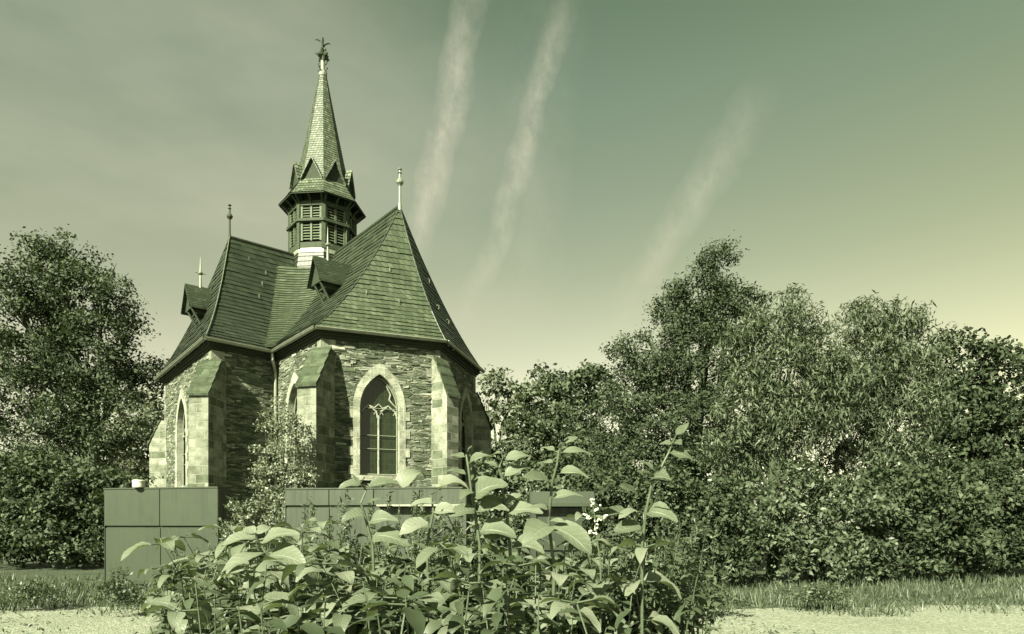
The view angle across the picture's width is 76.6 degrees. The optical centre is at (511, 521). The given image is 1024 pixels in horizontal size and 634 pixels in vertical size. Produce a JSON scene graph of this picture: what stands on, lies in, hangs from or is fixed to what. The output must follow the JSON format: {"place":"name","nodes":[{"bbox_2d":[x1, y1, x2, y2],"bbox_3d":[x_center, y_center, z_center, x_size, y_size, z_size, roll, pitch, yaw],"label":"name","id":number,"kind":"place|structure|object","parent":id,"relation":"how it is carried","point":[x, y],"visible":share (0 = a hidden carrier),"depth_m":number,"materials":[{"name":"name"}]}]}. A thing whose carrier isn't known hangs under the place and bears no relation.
{"place":"outdoors","nodes":[
{"label":"outdoors","id":0,"kind":"place"},
{"bbox_2d":[0,605,1023,633],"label":"gravel yard","id":1,"kind":"structure","parent":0,"point":[931,620],"depth_m":11.06,"materials":[{"name":"beige gravel"}]},
{"bbox_2d":[0,577,76,605],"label":"weed bush","id":2,"kind":"object","parent":1,"relation":"on","point":[23,592],"visible":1,"depth_m":12.28,"materials":[{"name":"green plant"}]},
{"bbox_2d":[80,565,147,608],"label":"weed bush","id":3,"kind":"object","parent":1,"relation":"on","point":[117,590],"visible":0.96,"depth_m":11.44,"materials":[{"name":"green plant"}]},
{"bbox_2d":[0,604,1023,633],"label":"gravel weeds","id":4,"kind":"object","parent":1,"relation":"on","point":[24,624],"visible":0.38,"depth_m":10.76,"materials":[{"name":"green plant"}]},
{"bbox_2d":[529,491,594,594],"bbox_3d":[0.709,0.590,9.447,0.906,2.100,0.825,0,0,0],"label":"cabinet","id":5,"kind":"object","parent":1,"relation":"on","point":[563,508],"visible":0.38,"depth_m":9.17,"materials":[{"name":"green paint"}]},
{"bbox_2d":[779,580,857,606],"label":"weed bush","id":6,"kind":"object","parent":1,"relation":"on","point":[828,594],"visible":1,"depth_m":12.21,"materials":[{"name":"green plant"}]},
{"label":"plant bed","id":7,"kind":"structure","parent":1,"relation":"on","visible":0},
{"bbox_2d":[120,537,224,633],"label":"leafy plant","id":8,"kind":"object","parent":7,"relation":"on","point":[171,545],"visible":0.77,"depth_m":2.40,"materials":[{"name":"green plant"}]},
{"bbox_2d":[149,558,210,633],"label":"leaved herb","id":9,"kind":"object","parent":7,"relation":"on","point":[176,582],"visible":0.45,"depth_m":3.12,"materials":[{"name":"green plant"}]},
{"bbox_2d":[149,579,218,633],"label":"leaved herb","id":10,"kind":"object","parent":7,"relation":"on","point":[176,591],"visible":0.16,"depth_m":2.81,"materials":[{"name":"green plant"}]},
{"bbox_2d":[142,596,227,633],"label":"leafy plant","id":11,"kind":"object","parent":7,"relation":"on","point":[175,619],"visible":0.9,"depth_m":1.62,"materials":[{"name":"green plant"}]},
{"bbox_2d":[170,558,233,633],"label":"leafy plant","id":12,"kind":"object","parent":7,"relation":"on","point":[193,571],"visible":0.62,"depth_m":2.52,"materials":[{"name":"green plant"}]},
{"bbox_2d":[149,565,279,633],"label":"leaved herb","id":13,"kind":"object","parent":7,"relation":"on","point":[188,604],"visible":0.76,"depth_m":1.72,"materials":[{"name":"green plant"}]},
{"bbox_2d":[198,522,256,620],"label":"leafy plant","id":14,"kind":"object","parent":7,"relation":"on","point":[237,528],"visible":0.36,"depth_m":3.09,"materials":[{"name":"green plant"}]},
{"bbox_2d":[198,549,264,633],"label":"leaved herb","id":15,"kind":"object","parent":7,"relation":"on","point":[220,582],"visible":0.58,"depth_m":2.24,"materials":[{"name":"green plant"}]},
{"bbox_2d":[212,564,289,628],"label":"leafy plant","id":16,"kind":"object","parent":7,"relation":"on","point":[277,573],"visible":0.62,"depth_m":2.02,"materials":[{"name":"green plant"}]},
{"bbox_2d":[215,539,289,632],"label":"leafy plant","id":17,"kind":"object","parent":7,"relation":"on","point":[237,546],"visible":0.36,"depth_m":2.35,"materials":[{"name":"green plant"}]},
{"bbox_2d":[192,583,324,633],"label":"leaved herb","id":18,"kind":"object","parent":7,"relation":"on","point":[289,621],"visible":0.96,"depth_m":1.48,"materials":[{"name":"green plant"}]},
{"bbox_2d":[218,524,305,616],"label":"leafy shoot","id":19,"kind":"object","parent":7,"relation":"on","point":[289,553],"visible":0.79,"depth_m":2.08,"materials":[{"name":"green plant"}]},
{"bbox_2d":[238,555,322,633],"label":"leafy plant","id":20,"kind":"object","parent":7,"relation":"on","point":[277,595],"visible":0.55,"depth_m":1.92,"materials":[{"name":"green plant"}]},
{"bbox_2d":[214,596,346,633],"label":"leaved herb","id":21,"kind":"object","parent":7,"relation":"on","point":[279,623],"visible":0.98,"depth_m":1.53,"materials":[{"name":"green plant"}]},
{"bbox_2d":[237,522,344,628],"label":"leafy plant","id":22,"kind":"object","parent":7,"relation":"on","point":[307,578],"visible":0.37,"depth_m":2.25,"materials":[{"name":"green plant"}]},
{"bbox_2d":[283,551,358,633],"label":"leafy plant","id":23,"kind":"object","parent":7,"relation":"on","point":[321,559],"visible":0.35,"depth_m":2.31,"materials":[{"name":"green plant"}]},
{"bbox_2d":[297,517,352,625],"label":"leafy plant","id":24,"kind":"object","parent":7,"relation":"on","point":[322,524],"visible":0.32,"depth_m":3.02,"materials":[{"name":"green plant"}]},
{"bbox_2d":[306,488,355,571],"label":"feathery weed","id":25,"kind":"object","parent":7,"relation":"on","point":[342,540],"visible":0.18,"depth_m":4.26,"materials":[{"name":"green plant"}]},
{"bbox_2d":[281,554,381,631],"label":"leafy plant","id":26,"kind":"object","parent":7,"relation":"on","point":[343,620],"visible":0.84,"depth_m":1.72,"materials":[{"name":"green plant"}]},
{"bbox_2d":[282,574,389,633],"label":"leafy plant","id":27,"kind":"object","parent":7,"relation":"on","point":[325,583],"visible":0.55,"depth_m":1.77,"materials":[{"name":"green plant"}]},
{"bbox_2d":[300,540,371,627],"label":"leaved herb","id":28,"kind":"object","parent":7,"relation":"on","point":[334,544],"visible":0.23,"depth_m":2.62,"materials":[{"name":"green plant"}]},
{"bbox_2d":[295,565,389,633],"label":"leafy plant","id":29,"kind":"object","parent":7,"relation":"on","point":[348,576],"visible":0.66,"depth_m":1.74,"materials":[{"name":"green plant"}]},
{"bbox_2d":[304,588,402,633],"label":"leafy plant","id":30,"kind":"object","parent":7,"relation":"on","point":[333,596],"visible":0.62,"depth_m":1.77,"materials":[{"name":"green plant"}]},
{"bbox_2d":[331,498,386,583],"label":"feathery weed","id":31,"kind":"object","parent":7,"relation":"on","point":[358,556],"visible":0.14,"depth_m":4.41,"materials":[{"name":"green plant"}]},
{"bbox_2d":[332,575,402,633],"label":"leaved herb","id":32,"kind":"object","parent":7,"relation":"on","point":[396,581],"visible":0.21,"depth_m":2.08,"materials":[{"name":"green plant"}]},
{"bbox_2d":[338,474,409,626],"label":"leafy shoot","id":33,"kind":"object","parent":7,"relation":"on","point":[390,534],"visible":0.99,"depth_m":2.49,"materials":[{"name":"green plant"}]},
{"bbox_2d":[339,581,430,633],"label":"leaved herb","id":34,"kind":"object","parent":7,"relation":"on","point":[415,619],"visible":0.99,"depth_m":1.39,"materials":[{"name":"green plant"}]},
{"bbox_2d":[338,591,433,628],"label":"leafy plant","id":35,"kind":"object","parent":7,"relation":"on","point":[357,598],"visible":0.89,"depth_m":1.71,"materials":[{"name":"green plant"}]},
{"bbox_2d":[335,543,440,633],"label":"leaved herb","id":36,"kind":"object","parent":7,"relation":"on","point":[406,579],"visible":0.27,"depth_m":2.17,"materials":[{"name":"green plant"}]},
{"bbox_2d":[366,485,425,585],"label":"feathery weed","id":37,"kind":"object","parent":7,"relation":"on","point":[417,512],"visible":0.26,"depth_m":4.04,"materials":[{"name":"green plant"}]},
{"bbox_2d":[355,592,446,633],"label":"leafy plant","id":38,"kind":"object","parent":7,"relation":"on","point":[433,599],"visible":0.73,"depth_m":1.43,"materials":[{"name":"green plant"}]},
{"bbox_2d":[358,595,460,633],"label":"leaved herb","id":39,"kind":"object","parent":7,"relation":"on","point":[432,626],"visible":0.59,"depth_m":1.68,"materials":[{"name":"green plant"}]},
{"bbox_2d":[390,570,460,631],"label":"leafy plant","id":40,"kind":"object","parent":7,"relation":"on","point":[444,583],"visible":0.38,"depth_m":2.19,"materials":[{"name":"green plant"}]},
{"bbox_2d":[396,469,467,592],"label":"leafy shoot","id":41,"kind":"object","parent":7,"relation":"on","point":[405,477],"visible":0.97,"depth_m":2.50,"materials":[{"name":"green plant"}]},
{"bbox_2d":[405,514,461,588],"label":"feathery weed","id":42,"kind":"object","parent":7,"relation":"on","point":[443,536],"visible":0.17,"depth_m":3.54,"materials":[{"name":"green plant"}]},
{"bbox_2d":[377,568,532,633],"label":"leaved herb","id":43,"kind":"object","parent":7,"relation":"on","point":[455,623],"visible":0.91,"depth_m":1.62,"materials":[{"name":"green plant"}]},
{"bbox_2d":[419,554,495,610],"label":"leaved herb","id":44,"kind":"object","parent":7,"relation":"on","point":[464,569],"visible":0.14,"depth_m":2.52,"materials":[{"name":"green plant"}]},
{"bbox_2d":[416,541,500,633],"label":"leafy plant","id":45,"kind":"object","parent":7,"relation":"on","point":[423,555],"visible":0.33,"depth_m":2.19,"materials":[{"name":"green plant"}]},
{"bbox_2d":[419,506,502,625],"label":"leafy plant","id":46,"kind":"object","parent":7,"relation":"on","point":[472,578],"visible":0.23,"depth_m":2.54,"materials":[{"name":"green plant"}]},
{"bbox_2d":[423,571,509,633],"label":"leafy plant","id":47,"kind":"object","parent":7,"relation":"on","point":[455,583],"visible":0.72,"depth_m":1.70,"materials":[{"name":"green plant"}]},
{"bbox_2d":[440,544,498,633],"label":"leafy plant","id":48,"kind":"object","parent":7,"relation":"on","point":[493,548],"visible":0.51,"depth_m":2.44,"materials":[{"name":"green plant"}]},
{"bbox_2d":[434,592,504,633],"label":"leafy plant","id":49,"kind":"object","parent":7,"relation":"on","point":[448,595],"visible":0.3,"depth_m":2.15,"materials":[{"name":"green plant"}]},
{"bbox_2d":[444,446,516,604],"bbox_3d":[-0.126,0.703,2.490,0.290,1.995,0.139,0,0,0],"label":"leafy shoot","id":50,"kind":"object","parent":7,"relation":"on","point":[483,485],"visible":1,"depth_m":2.49,"materials":[{"name":"green plant"}]},
{"bbox_2d":[463,555,555,633],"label":"leafy plant","id":51,"kind":"object","parent":7,"relation":"on","point":[519,610],"visible":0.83,"depth_m":1.75,"materials":[{"name":"green plant"}]},
{"bbox_2d":[477,440,544,619],"bbox_3d":[-0.003,0.688,2.532,0.266,2.025,0.113,0,0,10],"label":"leafy shoot","id":52,"kind":"object","parent":7,"relation":"on","point":[517,507],"visible":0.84,"depth_m":2.54,"materials":[{"name":"green plant"}]},
{"bbox_2d":[468,565,567,633],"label":"leaved herb","id":53,"kind":"object","parent":7,"relation":"on","point":[493,594],"visible":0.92,"depth_m":1.60,"materials":[{"name":"green plant"}]},
{"bbox_2d":[471,546,577,633],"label":"leaved herb","id":54,"kind":"object","parent":7,"relation":"on","point":[509,573],"visible":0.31,"depth_m":2.39,"materials":[{"name":"green plant"}]},
{"bbox_2d":[485,553,567,631],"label":"leaved herb","id":55,"kind":"object","parent":7,"relation":"on","point":[517,584],"visible":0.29,"depth_m":2.45,"materials":[{"name":"green plant"}]},
{"bbox_2d":[521,436,592,619],"bbox_3d":[0.161,0.693,2.316,0.260,2.014,0.146,0,0,0],"label":"leafy shoot","id":56,"kind":"object","parent":7,"relation":"on","point":[576,535],"visible":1,"depth_m":2.33,"materials":[{"name":"green plant"}]},
{"bbox_2d":[522,567,600,633],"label":"leafy plant","id":57,"kind":"object","parent":7,"relation":"on","point":[586,612],"visible":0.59,"depth_m":2.12,"materials":[{"name":"green plant"}]},
{"bbox_2d":[526,562,621,633],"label":"leafy plant","id":58,"kind":"object","parent":7,"relation":"on","point":[592,573],"visible":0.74,"depth_m":2.21,"materials":[{"name":"green plant"}]},
{"bbox_2d":[533,587,620,633],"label":"leafy plant","id":59,"kind":"object","parent":7,"relation":"on","point":[556,607],"visible":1,"depth_m":1.51,"materials":[{"name":"green plant"}]},
{"bbox_2d":[542,596,631,633],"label":"leaved herb","id":60,"kind":"object","parent":7,"relation":"on","point":[552,629],"visible":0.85,"depth_m":1.77,"materials":[{"name":"green plant"}]},
{"bbox_2d":[563,512,616,633],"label":"leafy plant","id":61,"kind":"object","parent":7,"relation":"on","point":[577,515],"visible":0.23,"depth_m":3.25,"materials":[{"name":"green plant"}]},
{"bbox_2d":[557,538,625,633],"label":"leafy plant","id":62,"kind":"object","parent":7,"relation":"on","point":[591,584],"visible":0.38,"depth_m":2.37,"materials":[{"name":"green plant"}]},
{"bbox_2d":[583,498,607,633],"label":"flower spike","id":63,"kind":"object","parent":7,"relation":"on","point":[595,530],"visible":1,"depth_m":2.30,"materials":[{"name":"white plant"}]},
{"bbox_2d":[563,555,646,633],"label":"leaved herb","id":64,"kind":"object","parent":7,"relation":"on","point":[621,604],"visible":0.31,"depth_m":2.82,"materials":[{"name":"green plant"}]},
{"bbox_2d":[567,544,646,633],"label":"leaved herb","id":65,"kind":"object","parent":7,"relation":"on","point":[584,561],"visible":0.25,"depth_m":3.04,"materials":[{"name":"green plant"}]},
{"bbox_2d":[601,514,660,630],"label":"feathery weed","id":66,"kind":"object","parent":7,"relation":"on","point":[632,534],"visible":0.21,"depth_m":3.55,"materials":[{"name":"green plant"}]},
{"bbox_2d":[607,581,662,633],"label":"leafy plant","id":67,"kind":"object","parent":7,"relation":"on","point":[658,627],"visible":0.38,"depth_m":2.73,"materials":[{"name":"green plant"}]},
{"bbox_2d":[602,504,681,633],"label":"leafy plant","id":68,"kind":"object","parent":7,"relation":"on","point":[629,586],"visible":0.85,"depth_m":2.60,"materials":[{"name":"green plant"}]},
{"bbox_2d":[604,570,681,633],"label":"leaved herb","id":69,"kind":"object","parent":7,"relation":"on","point":[667,599],"visible":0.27,"depth_m":3.12,"materials":[{"name":"green plant"}]},
{"bbox_2d":[600,422,693,633],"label":"leafy shoot","id":70,"kind":"object","parent":7,"relation":"on","point":[626,525],"visible":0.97,"depth_m":2.58,"materials":[{"name":"green plant"}]},
{"bbox_2d":[614,534,688,631],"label":"leaved herb","id":71,"kind":"object","parent":7,"relation":"on","point":[654,561],"visible":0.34,"depth_m":3.27,"materials":[{"name":"green plant"}]},
{"bbox_2d":[622,514,686,622],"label":"feathery weed","id":72,"kind":"object","parent":7,"relation":"on","point":[674,541],"visible":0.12,"depth_m":3.76,"materials":[{"name":"green plant"}]},
{"bbox_2d":[612,541,712,633],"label":"leaved herb","id":73,"kind":"object","parent":7,"relation":"on","point":[649,599],"visible":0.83,"depth_m":2.74,"materials":[{"name":"green plant"}]},
{"bbox_2d":[653,506,711,633],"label":"feathery weed","id":74,"kind":"object","parent":7,"relation":"on","point":[690,589],"visible":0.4,"depth_m":4.04,"materials":[{"name":"green plant"}]},
{"bbox_2d":[646,565,723,633],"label":"leafy plant","id":75,"kind":"object","parent":7,"relation":"on","point":[683,580],"visible":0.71,"depth_m":3.02,"materials":[{"name":"green plant"}]},
{"bbox_2d":[663,563,726,633],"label":"leaved herb","id":76,"kind":"object","parent":7,"relation":"on","point":[707,606],"visible":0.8,"depth_m":2.94,"materials":[{"name":"green plant"}]},
{"bbox_2d":[663,515,734,633],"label":"feathery weed","id":77,"kind":"object","parent":7,"relation":"on","point":[722,582],"visible":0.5,"depth_m":4.26,"materials":[{"name":"green plant"}]},
{"bbox_2d":[0,522,1023,616],"bbox_3d":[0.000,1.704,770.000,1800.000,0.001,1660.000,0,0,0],"label":"ground","id":78,"kind":"structure","parent":0,"point":[35,569],"depth_m":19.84,"materials":[{"name":"green plant"}]},
{"bbox_2d":[0,447,163,567],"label":"hedge shrub","id":79,"kind":"object","parent":78,"relation":"on","point":[40,540],"visible":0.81,"depth_m":23.34,"materials":[{"name":"green plant"}]},
{"bbox_2d":[0,224,168,548],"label":"broadleaf tree","id":80,"kind":"object","parent":78,"relation":"on","point":[81,425],"visible":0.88,"depth_m":32.43,"materials":[{"name":"green plant"}]},
{"bbox_2d":[63,379,163,487],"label":"pale shrub","id":81,"kind":"object","parent":78,"relation":"on","point":[135,463],"visible":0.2,"depth_m":41.29,"materials":[{"name":"green plant"}]},
{"bbox_2d":[103,486,227,585],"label":"clad wall","id":82,"kind":"structure","parent":78,"relation":"on","point":[133,516],"depth_m":17.09,"materials":[{"name":"grey metal"}]},
{"bbox_2d":[212,496,255,597],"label":"shrub","id":83,"kind":"object","parent":78,"relation":"on","point":[239,511],"visible":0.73,"depth_m":12.95,"materials":[{"name":"green plant"}]},
{"bbox_2d":[239,394,322,542],"bbox_3d":[-7.309,-1.127,20.452,2.347,5.853,1.527,0,0,14],"label":"climbing shrub","id":84,"kind":"object","parent":78,"relation":"on","point":[282,470],"visible":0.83,"depth_m":20.39,"materials":[{"name":"green plant"}]},
{"bbox_2d":[147,37,492,564],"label":"chapel","id":85,"kind":"structure","parent":78,"relation":"on","point":[340,333],"depth_m":24.48,"materials":[{"name":"stone"}]},
{"bbox_2d":[175,388,188,486],"bbox_3d":[-13.875,-3.467,27.443,0.420,4.334,2.364,0,0,-39],"label":"window","id":86,"kind":"structure","parent":85,"relation":"in","point":[182,431],"depth_m":28.01,"materials":[{"name":"stone"}]},
{"bbox_2d":[282,372,297,483],"bbox_3d":[-8.033,-3.521,24.252,0.420,4.122,2.084,0,0,-40],"label":"window","id":87,"kind":"structure","parent":85,"relation":"in","point":[292,390],"depth_m":24.70,"materials":[{"name":"stone"}]},
{"bbox_2d":[349,363,409,480],"bbox_3d":[-4.741,-3.555,23.163,2.164,4.191,0.420,0,0,-22],"label":"window","id":88,"kind":"structure","parent":85,"relation":"in","point":[379,415],"depth_m":23.29,"materials":[{"name":"stone"}]},
{"bbox_2d":[458,386,473,487],"bbox_3d":[-2.009,-3.555,27.066,0.420,4.191,2.164,0,0,13],"label":"window","id":89,"kind":"structure","parent":85,"relation":"in","point":[465,425],"depth_m":27.63,"materials":[{"name":"stone"}]},
{"bbox_2d":[284,487,468,576],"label":"clad wall","id":90,"kind":"structure","parent":78,"relation":"on","point":[325,501],"depth_m":16.62,"materials":[{"name":"metal"}]},
{"bbox_2d":[476,364,538,544],"bbox_3d":[-0.484,-4.048,40.111,4.314,11.695,3.475,0,0,0],"label":"ornamental tree","id":91,"kind":"object","parent":78,"relation":"on","point":[494,405],"visible":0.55,"depth_m":39.71,"materials":[{"name":"leaf"},{"name":"bark"}]},
{"bbox_2d":[0,443,1020,528],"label":"wood","id":92,"kind":"object","parent":78,"relation":"on","point":[710,472],"visible":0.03,"depth_m":69.19,"materials":[{"name":"green plant"}]},
{"bbox_2d":[469,444,597,571],"bbox_3d":[0.608,-0.223,18.971,4.203,4.046,3.226,0,0,0],"label":"hedge shrub","id":93,"kind":"object","parent":78,"relation":"on","point":[519,520],"visible":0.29,"depth_m":18.63,"materials":[{"name":"green plant"}]},
{"bbox_2d":[491,377,590,485],"bbox_3d":[1.194,-3.354,37.934,7.064,10.309,4.321,0,0,0],"label":"ornamental tree","id":94,"kind":"object","parent":78,"relation":"on","point":[542,432],"visible":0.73,"depth_m":37.47,"materials":[{"name":"green plant"}]},
{"bbox_2d":[518,359,582,477],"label":"conifer tree","id":95,"kind":"object","parent":78,"relation":"on","point":[549,379],"visible":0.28,"depth_m":49.37,"materials":[{"name":"green plant"}]},
{"bbox_2d":[550,359,619,543],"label":"conifer tree","id":96,"kind":"object","parent":78,"relation":"on","point":[592,374],"visible":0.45,"depth_m":47.46,"materials":[{"name":"green plant"}]},
{"bbox_2d":[565,457,765,584],"bbox_3d":[3.783,0.047,17.031,5.550,3.506,3.327,0,0,0],"label":"hedge shrub","id":97,"kind":"object","parent":78,"relation":"on","point":[695,493],"visible":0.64,"depth_m":16.55,"materials":[{"name":"green plant"}]},
{"bbox_2d":[575,230,795,554],"bbox_3d":[6.279,-4.234,22.952,7.880,12.067,4.345,0,0,0],"label":"tree","id":98,"kind":"object","parent":78,"relation":"on","point":[634,425],"visible":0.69,"depth_m":22.54,"materials":[{"name":"green plant"}]},
{"bbox_2d":[679,580,754,612],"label":"weed bush","id":99,"kind":"object","parent":78,"relation":"on","point":[734,599],"visible":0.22,"depth_m":11.40,"materials":[{"name":"green plant"}]},
{"bbox_2d":[688,283,881,579],"bbox_3d":[7.953,-2.621,18.887,5.744,8.843,2.839,0,0,0],"label":"lance leaved tree","id":100,"kind":"object","parent":78,"relation":"on","point":[784,417],"visible":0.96,"depth_m":18.70,"materials":[{"name":"green plant"}]},
{"bbox_2d":[714,452,904,585],"bbox_3d":[7.951,-0.071,17.420,4.885,3.741,3.060,0,0,0],"label":"hedge shrub","id":101,"kind":"object","parent":78,"relation":"on","point":[805,544],"visible":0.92,"depth_m":17.14,"materials":[{"name":"green plant"}]},
{"bbox_2d":[792,289,967,577],"bbox_3d":[11.237,-2.624,20.029,5.241,8.849,3.848,0,0,0],"label":"lance leaved tree","id":102,"kind":"object","parent":78,"relation":"on","point":[897,371],"visible":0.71,"depth_m":19.51,"materials":[{"name":"green plant"}]},
{"bbox_2d":[832,452,1009,580],"bbox_3d":[11.474,-0.083,18.389,4.907,3.766,3.243,0,0,0],"label":"hedge shrub","id":103,"kind":"object","parent":78,"relation":"on","point":[941,518],"visible":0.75,"depth_m":17.86,"materials":[{"name":"green plant"}]},
{"bbox_2d":[888,324,1023,494],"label":"broadleaf tree","id":104,"kind":"object","parent":78,"relation":"on","point":[969,442],"visible":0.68,"depth_m":26.11,"materials":[{"name":"green plant"}]},
{"bbox_2d":[943,449,1023,576],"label":"hedge shrub","id":105,"kind":"object","parent":78,"relation":"on","point":[1011,522],"visible":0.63,"depth_m":19.45,"materials":[{"name":"green plant"}]},
{"bbox_2d":[0,0,1023,521],"label":"sky","id":106,"kind":"structure","parent":0,"point":[560,161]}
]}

